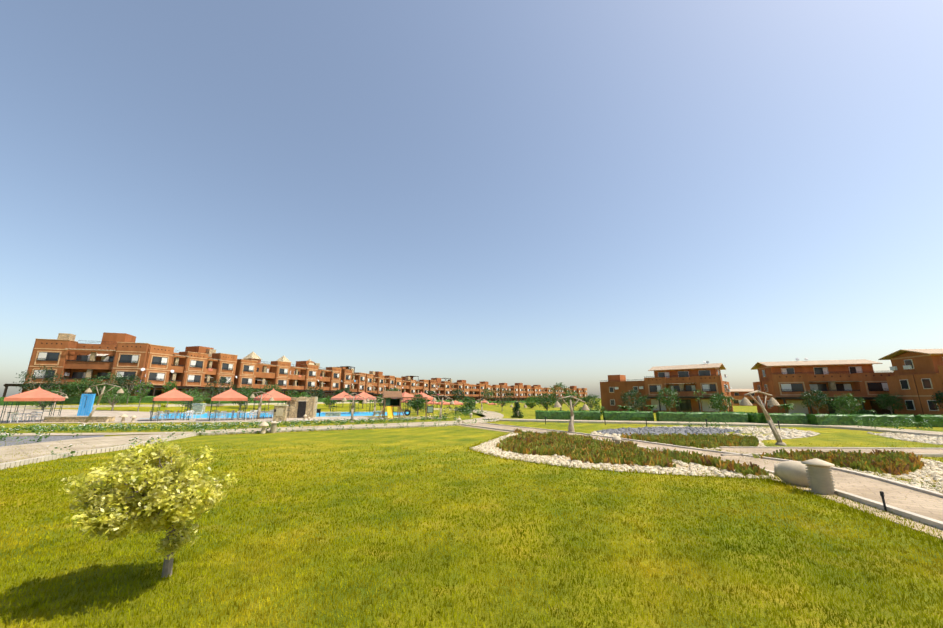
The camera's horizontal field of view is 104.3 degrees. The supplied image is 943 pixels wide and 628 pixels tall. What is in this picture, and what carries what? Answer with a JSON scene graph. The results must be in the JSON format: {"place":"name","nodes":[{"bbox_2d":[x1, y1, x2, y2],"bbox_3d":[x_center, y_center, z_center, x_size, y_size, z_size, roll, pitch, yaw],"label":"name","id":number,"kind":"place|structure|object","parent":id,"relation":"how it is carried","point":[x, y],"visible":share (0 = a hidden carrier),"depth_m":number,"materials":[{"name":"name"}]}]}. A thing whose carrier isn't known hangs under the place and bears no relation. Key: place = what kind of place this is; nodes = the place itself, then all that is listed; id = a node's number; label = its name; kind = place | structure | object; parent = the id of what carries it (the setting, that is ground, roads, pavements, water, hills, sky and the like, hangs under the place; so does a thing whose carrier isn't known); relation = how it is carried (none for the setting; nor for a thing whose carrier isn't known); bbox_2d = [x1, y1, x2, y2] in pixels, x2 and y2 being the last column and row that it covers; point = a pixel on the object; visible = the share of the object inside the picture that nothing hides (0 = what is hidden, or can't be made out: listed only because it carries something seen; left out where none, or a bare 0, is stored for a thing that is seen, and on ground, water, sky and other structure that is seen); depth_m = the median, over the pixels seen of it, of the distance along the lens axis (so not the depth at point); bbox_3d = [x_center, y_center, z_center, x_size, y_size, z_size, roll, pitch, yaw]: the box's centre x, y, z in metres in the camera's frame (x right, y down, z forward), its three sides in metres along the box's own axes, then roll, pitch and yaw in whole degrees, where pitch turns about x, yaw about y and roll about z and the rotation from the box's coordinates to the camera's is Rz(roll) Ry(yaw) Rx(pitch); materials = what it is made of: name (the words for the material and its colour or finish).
{"place":"outdoors","nodes":[
{"label":"outdoors","id":0,"kind":"place"},
{"bbox_2d":[0,401,942,627],"bbox_3d":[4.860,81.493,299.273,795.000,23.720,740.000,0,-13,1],"label":"lawn","id":1,"kind":"structure","parent":0,"point":[423,437],"depth_m":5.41,"materials":[{"name":"green plant"}]},
{"bbox_2d":[13,364,69,393],"bbox_3d":[-65.799,10.865,56.414,5.643,6.020,5.568,7,-15,-30],"label":"tree","id":2,"kind":"object","parent":1,"relation":"on","point":[50,383],"visible":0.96,"depth_m":56.18,"materials":[{"name":"green plant"}]},
{"bbox_2d":[52,381,85,395],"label":"round tree","id":3,"kind":"object","parent":1,"relation":"on","point":[62,390],"visible":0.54,"depth_m":57.26,"materials":[{"name":"green plant"}]},
{"bbox_2d":[2,332,148,396],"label":"apartment block","id":4,"kind":"structure","parent":1,"relation":"on","point":[71,358],"depth_m":65.20,"materials":[{"name":"brick"}]},
{"bbox_2d":[65,377,104,397],"bbox_3d":[-60.853,12.059,57.781,4.581,4.351,4.212,8,-15,-30],"label":"tree","id":5,"kind":"object","parent":1,"relation":"on","point":[93,388],"visible":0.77,"depth_m":57.33,"materials":[{"name":"green plant"}]},
{"bbox_2d":[77,394,95,415],"bbox_3d":[-41.740,9.932,39.609,1.600,2.550,1.300,3,-13,-14],"label":"blue shower wall tile","id":6,"kind":"object","parent":1,"relation":"on","point":[86,404],"visible":0.83,"depth_m":39.68,"materials":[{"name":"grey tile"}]},
{"bbox_2d":[0,396,199,405],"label":"hedge","id":7,"kind":"object","parent":1,"relation":"on","point":[75,400],"visible":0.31,"depth_m":58.59,"materials":[{"name":"green plant"}]},
{"bbox_2d":[81,383,123,423],"bbox_3d":[-30.330,7.364,30.092,2.968,3.308,0.493,1,-13,-4],"label":"lamp post","id":8,"kind":"object","parent":1,"relation":"on","point":[97,403],"visible":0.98,"depth_m":30.21,"materials":[{"name":"brown wood"}]},
{"bbox_2d":[85,371,124,392],"bbox_3d":[-60.332,11.882,60.388,4.488,5.591,5.165,5,-14,-21],"label":"tree","id":9,"kind":"object","parent":1,"relation":"on","point":[108,386],"visible":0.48,"depth_m":60.15,"materials":[{"name":"green plant"}]},
{"bbox_2d":[109,374,148,403],"bbox_3d":[-55.384,12.175,59.553,4.978,4.911,4.560,0,-13,1],"label":"tree","id":10,"kind":"object","parent":1,"relation":"on","point":[122,382],"visible":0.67,"depth_m":59.74,"materials":[{"name":"green plant"}]},
{"bbox_2d":[58,438,240,577],"bbox_3d":[-3.642,2.271,4.152,1.586,1.658,1.408,0,-13,1],"label":"tree","id":11,"kind":"object","parent":1,"relation":"on","point":[157,484],"visible":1,"depth_m":3.93,"materials":[{"name":"green plant"}]},
{"bbox_2d":[162,380,178,406],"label":"slender tree","id":12,"kind":"object","parent":1,"relation":"on","point":[171,386],"visible":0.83,"depth_m":59.31,"materials":[{"name":"green plant"}]},
{"bbox_2d":[141,344,245,401],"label":"apartment block","id":13,"kind":"structure","parent":1,"relation":"on","point":[193,367],"depth_m":74.98,"materials":[{"name":"brick"}]},
{"bbox_2d":[174,387,212,409],"bbox_3d":[-41.529,12.828,54.729,4.963,3.773,4.720,0,-13,1],"label":"tree","id":14,"kind":"object","parent":1,"relation":"on","point":[197,397],"visible":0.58,"depth_m":54.64,"materials":[{"name":"green plant"}]},
{"bbox_2d":[0,408,408,422],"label":"swimming pool","id":15,"kind":"structure","parent":1,"relation":"on","point":[143,417],"depth_m":39.97,"materials":[{"name":"liquid"}]},
{"bbox_2d":[6,411,41,422],"bbox_3d":[-38.684,8.914,31.709,1.978,0.872,1.780,-7,-15,28],"label":"gazebo dining set","id":16,"kind":"object","parent":15,"relation":"on","point":[32,413],"visible":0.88,"depth_m":31.61,"materials":[{"name":"white plastic"}]},
{"bbox_2d":[0,387,64,422],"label":"gazebo","id":17,"kind":"object","parent":15,"relation":"on","point":[38,394],"visible":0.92,"depth_m":31.59,"materials":[{"name":"fabric"}]},
{"bbox_2d":[29,387,64,409],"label":"tree","id":18,"kind":"object","parent":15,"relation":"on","point":[42,403],"visible":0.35,"depth_m":49.04,"materials":[{"name":"green plant"}]},
{"bbox_2d":[43,416,115,421],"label":"stone planter wall","id":19,"kind":"structure","parent":15,"relation":"on","point":[78,418],"depth_m":31.62,"materials":[{"name":"beige stone"}]},
{"bbox_2d":[99,386,132,410],"bbox_3d":[-50.450,12.072,51.897,3.863,3.734,4.068,8,-15,-32],"label":"tree","id":20,"kind":"object","parent":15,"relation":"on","point":[107,396],"visible":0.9,"depth_m":51.65,"materials":[{"name":"green plant"}]},
{"bbox_2d":[131,381,155,411],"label":"slender tree","id":21,"kind":"object","parent":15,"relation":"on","point":[141,395],"visible":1,"depth_m":53.36,"materials":[{"name":"green plant"}]},
{"bbox_2d":[149,410,179,420],"bbox_3d":[-29.102,9.577,34.605,1.786,0.872,1.977,-3,-13,12],"label":"gazebo dining set","id":22,"kind":"object","parent":15,"relation":"on","point":[161,415],"visible":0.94,"depth_m":34.32,"materials":[{"name":"white plastic"}]},
{"bbox_2d":[150,388,192,419],"bbox_3d":[-28.576,8.565,35.006,2.860,3.020,2.860,11,-17,-41],"label":"gazebo","id":23,"kind":"object","parent":15,"relation":"on","point":[174,394],"visible":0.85,"depth_m":34.48,"materials":[{"name":"fabric"}]},
{"bbox_2d":[174,410,202,419],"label":"patio chairs","id":24,"kind":"object","parent":15,"relation":"on","point":[187,415],"visible":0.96,"depth_m":34.99,"materials":[{"name":"white plastic"}]},
{"bbox_2d":[191,403,206,413],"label":"stone pool pillar","id":25,"kind":"structure","parent":15,"relation":"on","point":[199,407],"depth_m":46.49,"materials":[{"name":"beige stone"}]},
{"bbox_2d":[207,410,234,420],"bbox_3d":[-23.779,9.595,34.685,1.916,0.872,1.900,1,-13,-3],"label":"gazebo dining set","id":26,"kind":"object","parent":15,"relation":"on","point":[220,415],"visible":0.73,"depth_m":34.29,"materials":[{"name":"white plastic"}]},
{"bbox_2d":[209,388,247,420],"bbox_3d":[-23.264,8.602,35.167,2.860,3.020,2.860,9,-15,-33],"label":"gazebo","id":27,"kind":"object","parent":15,"relation":"on","point":[230,395],"visible":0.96,"depth_m":34.49,"materials":[{"name":"fabric"}]},
{"bbox_2d":[231,410,257,419],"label":"patio chairs","id":28,"kind":"object","parent":15,"relation":"on","point":[250,412],"visible":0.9,"depth_m":35.43,"materials":[{"name":"white plastic"}]},
{"bbox_2d":[253,388,290,418],"bbox_3d":[-20.829,9.310,38.261,2.860,3.020,2.860,11,-17,-41],"label":"gazebo","id":29,"kind":"object","parent":15,"relation":"on","point":[277,396],"visible":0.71,"depth_m":37.84,"materials":[{"name":"fabric"}]},
{"bbox_2d":[273,405,288,420],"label":"stone pillar","id":30,"kind":"structure","parent":15,"relation":"on","point":[280,413],"depth_m":33.42,"materials":[{"name":"beige stone"}]},
{"bbox_2d":[330,391,354,412],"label":"gazebo","id":31,"kind":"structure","parent":15,"relation":"on","point":[340,396],"depth_m":47.82,"materials":[{"name":"pink metal"}]},
{"bbox_2d":[350,391,376,412],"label":"gazebo","id":32,"kind":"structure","parent":15,"relation":"on","point":[364,395],"depth_m":49.86,"materials":[{"name":"pink metal"}]},
{"bbox_2d":[391,392,416,411],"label":"gazebo","id":33,"kind":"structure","parent":15,"relation":"on","point":[404,394],"depth_m":53.02,"materials":[{"name":"pink metal"}]},
{"bbox_2d":[406,393,427,414],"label":"tree","id":34,"kind":"object","parent":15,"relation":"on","point":[416,407],"visible":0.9,"depth_m":44.93,"materials":[{"name":"green plant"}]},
{"bbox_2d":[203,376,237,406],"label":"tree","id":35,"kind":"object","parent":1,"relation":"on","point":[217,389],"visible":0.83,"depth_m":66.20,"materials":[{"name":"green plant"}]},
{"bbox_2d":[0,402,478,407],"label":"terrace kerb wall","id":36,"kind":"structure","parent":1,"relation":"on","point":[77,406],"depth_m":57.58,"materials":[{"name":"beige stone"}]},
{"bbox_2d":[232,387,252,410],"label":"tree","id":37,"kind":"object","parent":1,"relation":"on","point":[246,393],"visible":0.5,"depth_m":57.88,"materials":[{"name":"green plant"}]},
{"bbox_2d":[206,398,284,403],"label":"hedge","id":38,"kind":"object","parent":1,"relation":"on","point":[209,401],"visible":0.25,"depth_m":71.74,"materials":[{"name":"green plant"}]},
{"bbox_2d":[238,385,263,408],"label":"tree","id":39,"kind":"object","parent":1,"relation":"on","point":[253,390],"visible":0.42,"depth_m":67.58,"materials":[{"name":"green plant"}]},
{"bbox_2d":[250,392,273,420],"bbox_3d":[-19.850,8.700,34.584,2.304,2.709,0.486,0,-13,-1],"label":"lamp post","id":40,"kind":"object","parent":1,"relation":"on","point":[260,403],"visible":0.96,"depth_m":34.60,"materials":[{"name":"brown wood"}]},
{"bbox_2d":[255,381,283,408],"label":"tree","id":41,"kind":"object","parent":1,"relation":"on","point":[277,389],"visible":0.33,"depth_m":69.62,"materials":[{"name":"green plant"}]},
{"bbox_2d":[233,352,348,397],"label":"apartment block","id":42,"kind":"structure","parent":1,"relation":"on","point":[252,370],"depth_m":98.30,"materials":[{"name":"brick"}]},
{"bbox_2d":[287,397,317,417],"bbox_3d":[-18.493,10.186,39.938,2.764,2.302,2.750,3,-13,-14],"label":"stone hut","id":43,"kind":"object","parent":1,"relation":"on","point":[300,407],"visible":0.85,"depth_m":38.86,"materials":[{"name":"grey stone"}]},
{"bbox_2d":[305,385,324,399],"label":"tree","id":44,"kind":"object","parent":1,"relation":"on","point":[319,394],"visible":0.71,"depth_m":77.26,"materials":[{"name":"green plant"}]},
{"bbox_2d":[322,395,337,408],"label":"round tree","id":45,"kind":"object","parent":1,"relation":"on","point":[328,398],"visible":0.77,"depth_m":77.84,"materials":[{"name":"green plant"}]},
{"bbox_2d":[334,388,353,406],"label":"tree","id":46,"kind":"object","parent":1,"relation":"on","point":[346,390],"visible":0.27,"depth_m":88.36,"materials":[{"name":"green plant"}]},
{"bbox_2d":[342,393,366,422],"bbox_3d":[-10.306,8.215,32.130,2.305,2.558,0.480,0,-13,1],"label":"lamp post","id":47,"kind":"object","parent":1,"relation":"on","point":[352,407],"visible":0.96,"depth_m":32.14,"materials":[{"name":"brown wood"}]},
{"bbox_2d":[337,366,373,395],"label":"apartment block","id":48,"kind":"structure","parent":1,"relation":"on","point":[352,380],"depth_m":125.19,"materials":[{"name":"brick"}]},
{"bbox_2d":[365,371,395,398],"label":"apartment block","id":49,"kind":"structure","parent":1,"relation":"on","point":[377,383],"depth_m":140.43,"materials":[{"name":"brick"}]},
{"bbox_2d":[371,391,433,419],"bbox_3d":[-7.021,9.554,38.677,6.500,2.830,5.100,4,-14,-17],"label":"playground set","id":50,"kind":"object","parent":1,"relation":"on","point":[388,404],"visible":0.9,"depth_m":39.12,"materials":[{"name":"brown wood"}]},
{"bbox_2d":[394,376,428,394],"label":"apartment block","id":51,"kind":"structure","parent":1,"relation":"on","point":[408,384],"depth_m":163.37,"materials":[{"name":"brick"}]},
{"bbox_2d":[408,391,433,411],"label":"gazebo","id":52,"kind":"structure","parent":1,"relation":"on","point":[427,396],"depth_m":54.90,"materials":[{"name":"pink metal"}]},
{"bbox_2d":[432,395,454,418],"bbox_3d":[-2.822,9.319,36.617,2.305,2.409,0.480,0,-13,1],"label":"lamp post","id":53,"kind":"object","parent":1,"relation":"on","point":[442,402],"visible":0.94,"depth_m":36.66,"materials":[{"name":"brown wood"}]},
{"bbox_2d":[428,378,468,401],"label":"apartment block","id":54,"kind":"structure","parent":1,"relation":"on","point":[440,387],"depth_m":183.72,"materials":[{"name":"brick"}]},
{"bbox_2d":[450,389,464,401],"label":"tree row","id":55,"kind":"object","parent":1,"relation":"on","point":[457,391],"visible":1,"depth_m":155.01,"materials":[{"name":"green plant"}]},
{"bbox_2d":[0,410,932,456],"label":"flower bed plants","id":56,"kind":"object","parent":1,"relation":"on","point":[162,428],"visible":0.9,"depth_m":24.84,"materials":[{"name":"green plant"}]},
{"bbox_2d":[455,403,478,414],"bbox_3d":[-0.679,12.501,48.106,2.886,1.753,2.849,10,-16,-36],"label":"shrub","id":57,"kind":"object","parent":1,"relation":"on","point":[462,409],"visible":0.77,"depth_m":47.81,"materials":[{"name":"green plant"}]},
{"bbox_2d":[462,397,475,406],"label":"tree","id":58,"kind":"object","parent":1,"relation":"on","point":[470,403],"visible":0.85,"depth_m":115.97,"materials":[{"name":"green plant"}]},
{"bbox_2d":[0,408,942,539],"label":"paths and kerbs","id":59,"kind":"object","parent":1,"relation":"on","point":[892,490],"visible":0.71,"depth_m":14.54,"materials":[{"name":"concrete"}]},
{"bbox_2d":[554,396,588,432],"bbox_3d":[6.092,6.084,22.250,2.295,2.215,0.497,2,-13,-10],"label":"lamp post","id":60,"kind":"object","parent":59,"relation":"on","point":[571,421],"visible":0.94,"depth_m":22.22,"materials":[{"name":"brown wood"}]},
{"bbox_2d":[801,458,835,494],"bbox_3d":[7.788,3.615,8.200,0.560,0.740,0.560,0,-13,1],"label":"ribbed path lamp","id":61,"kind":"object","parent":59,"relation":"on","point":[819,476],"depth_m":8.06,"materials":[{"name":"beige ceramic"}]},
{"bbox_2d":[0,427,942,483],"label":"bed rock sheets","id":62,"kind":"object","parent":1,"relation":"on","point":[9,441],"visible":0.17,"depth_m":19.54,"materials":[{"name":"white stone"}]},
{"bbox_2d":[470,425,942,493],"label":"bed pebbles","id":63,"kind":"object","parent":62,"relation":"on","point":[937,466],"visible":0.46,"depth_m":12.45,"materials":[{"name":"white gravel"}]},
{"bbox_2d":[457,380,489,400],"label":"apartment block","id":64,"kind":"structure","parent":1,"relation":"on","point":[472,390],"depth_m":201.73,"materials":[{"name":"brick"}]},
{"bbox_2d":[480,381,499,400],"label":"apartment block","id":65,"kind":"structure","parent":1,"relation":"on","point":[488,387],"depth_m":213.64,"materials":[{"name":"brick"}]},
{"bbox_2d":[492,387,513,410],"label":"tree","id":66,"kind":"object","parent":1,"relation":"on","point":[505,401],"visible":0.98,"depth_m":84.91,"materials":[{"name":"green plant"}]},
{"bbox_2d":[499,383,519,400],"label":"apartment block","id":67,"kind":"structure","parent":1,"relation":"on","point":[504,386],"depth_m":225.82,"materials":[{"name":"brick"}]},
{"bbox_2d":[511,402,523,417],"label":"cone tree","id":68,"kind":"object","parent":1,"relation":"on","point":[516,413],"visible":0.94,"depth_m":45.71,"materials":[{"name":"green plant"}]},
{"bbox_2d":[515,383,538,400],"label":"apartment block","id":69,"kind":"structure","parent":1,"relation":"on","point":[525,392],"depth_m":236.97,"materials":[{"name":"brick"}]},
{"bbox_2d":[525,395,540,408],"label":"tree","id":70,"kind":"object","parent":1,"relation":"on","point":[529,403],"visible":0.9,"depth_m":103.26,"materials":[{"name":"green plant"}]},
{"bbox_2d":[536,392,555,410],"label":"tall tree","id":71,"kind":"object","parent":1,"relation":"on","point":[542,401],"visible":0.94,"depth_m":64.09,"materials":[{"name":"green plant"}]},
{"bbox_2d":[533,385,560,400],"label":"apartment block","id":72,"kind":"structure","parent":1,"relation":"on","point":[541,390],"depth_m":253.65,"materials":[{"name":"brick"}]},
{"bbox_2d":[554,385,576,401],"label":"apartment block","id":73,"kind":"structure","parent":1,"relation":"on","point":[570,390],"depth_m":272.98,"materials":[{"name":"brick"}]},
{"bbox_2d":[535,410,600,419],"bbox_3d":[9.371,9.902,35.947,6.134,0.972,1.246,-2,-13,8],"label":"hedge","id":74,"kind":"object","parent":1,"relation":"on","point":[566,415],"visible":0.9,"depth_m":35.44,"materials":[{"name":"green plant"}]},
{"bbox_2d":[565,391,582,409],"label":"tall tree","id":75,"kind":"object","parent":1,"relation":"on","point":[572,400],"visible":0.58,"depth_m":70.81,"materials":[{"name":"green plant"}]},
{"bbox_2d":[570,386,589,401],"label":"apartment block","id":76,"kind":"structure","parent":1,"relation":"on","point":[583,391],"depth_m":286.62,"materials":[{"name":"brick"}]},
{"bbox_2d":[582,394,600,407],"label":"tree","id":77,"kind":"object","parent":1,"relation":"on","point":[594,400],"visible":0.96,"depth_m":107.84,"materials":[{"name":"green plant"}]},
{"bbox_2d":[603,411,653,420],"bbox_3d":[14.676,9.560,34.421,4.336,0.958,1.236,-3,-13,13],"label":"hedge","id":78,"kind":"object","parent":1,"relation":"on","point":[627,415],"visible":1,"depth_m":33.95,"materials":[{"name":"green plant"}]},
{"bbox_2d":[618,389,648,411],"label":"tree","id":79,"kind":"object","parent":1,"relation":"on","point":[639,403],"visible":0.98,"depth_m":54.74,"materials":[{"name":"green plant"}]},
{"bbox_2d":[600,361,733,412],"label":"villa","id":80,"kind":"object","parent":1,"relation":"on","point":[684,382],"visible":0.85,"depth_m":76.13,"materials":[{"name":"brown brick"}]},
{"bbox_2d":[648,363,725,370],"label":"roof","id":81,"kind":"structure","parent":80,"relation":"attached to","point":[696,366],"depth_m":77.38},
{"bbox_2d":[656,386,681,411],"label":"tree","id":82,"kind":"object","parent":1,"relation":"on","point":[668,404],"visible":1,"depth_m":58.37,"materials":[{"name":"green plant"}]},
{"bbox_2d":[656,411,748,422],"bbox_3d":[20.149,9.063,32.283,6.980,0.973,1.240,-3,-13,14],"label":"hedge","id":83,"kind":"object","parent":1,"relation":"on","point":[740,417],"visible":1,"depth_m":31.80,"materials":[{"name":"green plant"}]},
{"bbox_2d":[496,428,924,475],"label":"succulent plants","id":84,"kind":"object","parent":1,"relation":"on","point":[587,448],"visible":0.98,"depth_m":12.61,"materials":[{"name":"green plant"}]},
{"bbox_2d":[708,392,734,411],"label":"tree","id":85,"kind":"object","parent":1,"relation":"on","point":[718,400],"visible":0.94,"depth_m":51.89,"materials":[{"name":"green plant"}]},
{"bbox_2d":[731,387,756,405],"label":"villa","id":86,"kind":"object","parent":1,"relation":"on","point":[738,397],"visible":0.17,"depth_m":143.09,"materials":[{"name":"brown brick"}]},
{"bbox_2d":[729,411,763,422],"bbox_3d":[24.036,9.923,34.598,1.092,1.566,9.035,0,-13,0],"label":"hedge","id":87,"kind":"object","parent":1,"relation":"on","point":[755,417],"visible":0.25,"depth_m":30.51,"materials":[{"name":"green plant"}]},
{"bbox_2d":[740,390,786,445],"bbox_3d":[13.403,4.735,16.714,2.286,2.458,0.805,4,-14,-18],"label":"street lamp","id":88,"kind":"object","parent":1,"relation":"on","point":[771,401],"visible":1,"depth_m":16.76,"materials":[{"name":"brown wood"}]},
{"bbox_2d":[763,413,808,423],"bbox_3d":[25.353,8.494,29.798,2.798,0.973,1.234,-5,-14,20],"label":"hedge","id":89,"kind":"object","parent":1,"relation":"on","point":[791,418],"visible":0.85,"depth_m":29.30,"materials":[{"name":"green plant"}]},
{"bbox_2d":[774,461,810,486],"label":"pot","id":90,"kind":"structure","parent":1,"relation":"on","point":[792,472],"depth_m":8.87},
{"bbox_2d":[799,388,832,413],"bbox_3d":[50.914,13.095,54.017,3.672,4.236,3.941,0,-13,1],"label":"tree","id":91,"kind":"object","parent":1,"relation":"on","point":[819,397],"visible":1,"depth_m":53.86,"materials":[{"name":"green plant"}]},
{"bbox_2d":[753,358,894,415],"bbox_3d":[62.515,13.215,64.909,17.493,11.646,13.090,-4,-14,19],"label":"villa","id":92,"kind":"object","parent":1,"relation":"on","point":[783,385],"visible":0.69,"depth_m":63.41,"materials":[{"name":"brown brick"}]},
{"bbox_2d":[751,359,882,369],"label":"roof","id":93,"kind":"structure","parent":92,"relation":"attached to","point":[757,365],"depth_m":66.76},
{"bbox_2d":[830,393,864,413],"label":"tree","id":94,"kind":"object","parent":1,"relation":"on","point":[839,403],"visible":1,"depth_m":51.64,"materials":[{"name":"green plant"}]},
{"bbox_2d":[807,413,916,426],"bbox_3d":[29.574,8.075,27.956,6.363,0.968,1.240,-2,-13,10],"label":"hedge","id":95,"kind":"object","parent":1,"relation":"on","point":[830,419],"visible":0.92,"depth_m":27.59,"materials":[{"name":"green plant"}]},
{"bbox_2d":[872,392,906,414],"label":"tree","id":96,"kind":"object","parent":1,"relation":"on","point":[884,401],"visible":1,"depth_m":53.69,"materials":[{"name":"green plant"}]},
{"bbox_2d":[886,352,942,414],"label":"villa","id":97,"kind":"object","parent":1,"relation":"on","point":[916,381],"visible":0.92,"depth_m":52.05,"materials":[{"name":"brown brick"}]},
{"bbox_2d":[878,349,942,359],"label":"roof","id":98,"kind":"structure","parent":97,"relation":"attached to","point":[924,351],"depth_m":53.39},
{"bbox_2d":[912,414,942,426],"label":"hedge","id":99,"kind":"object","parent":1,"relation":"on","point":[936,420],"visible":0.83,"depth_m":26.68,"materials":[{"name":"green plant"}]},
{"bbox_2d":[930,390,942,408],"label":"tree","id":100,"kind":"object","parent":1,"relation":"on","point":[939,401],"visible":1,"depth_m":48.47,"materials":[{"name":"green plant"}]},
{"bbox_2d":[0,0,942,397],"label":"sky","id":101,"kind":"structure","parent":0,"point":[579,193],"materials":[{"name":"blue"}]},
{"bbox_2d":[400,398,757,415],"bbox_3d":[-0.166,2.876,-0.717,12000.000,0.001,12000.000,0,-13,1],"label":"ground","id":102,"kind":"structure","parent":0,"point":[508,410],"depth_m":106.10,"materials":[{"name":"green plant"}]},
{"bbox_2d":[548,382,574,409],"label":"tall tree","id":103,"kind":"object","parent":102,"relation":"on","point":[555,394],"visible":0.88,"depth_m":61.02,"materials":[{"name":"green plant"}]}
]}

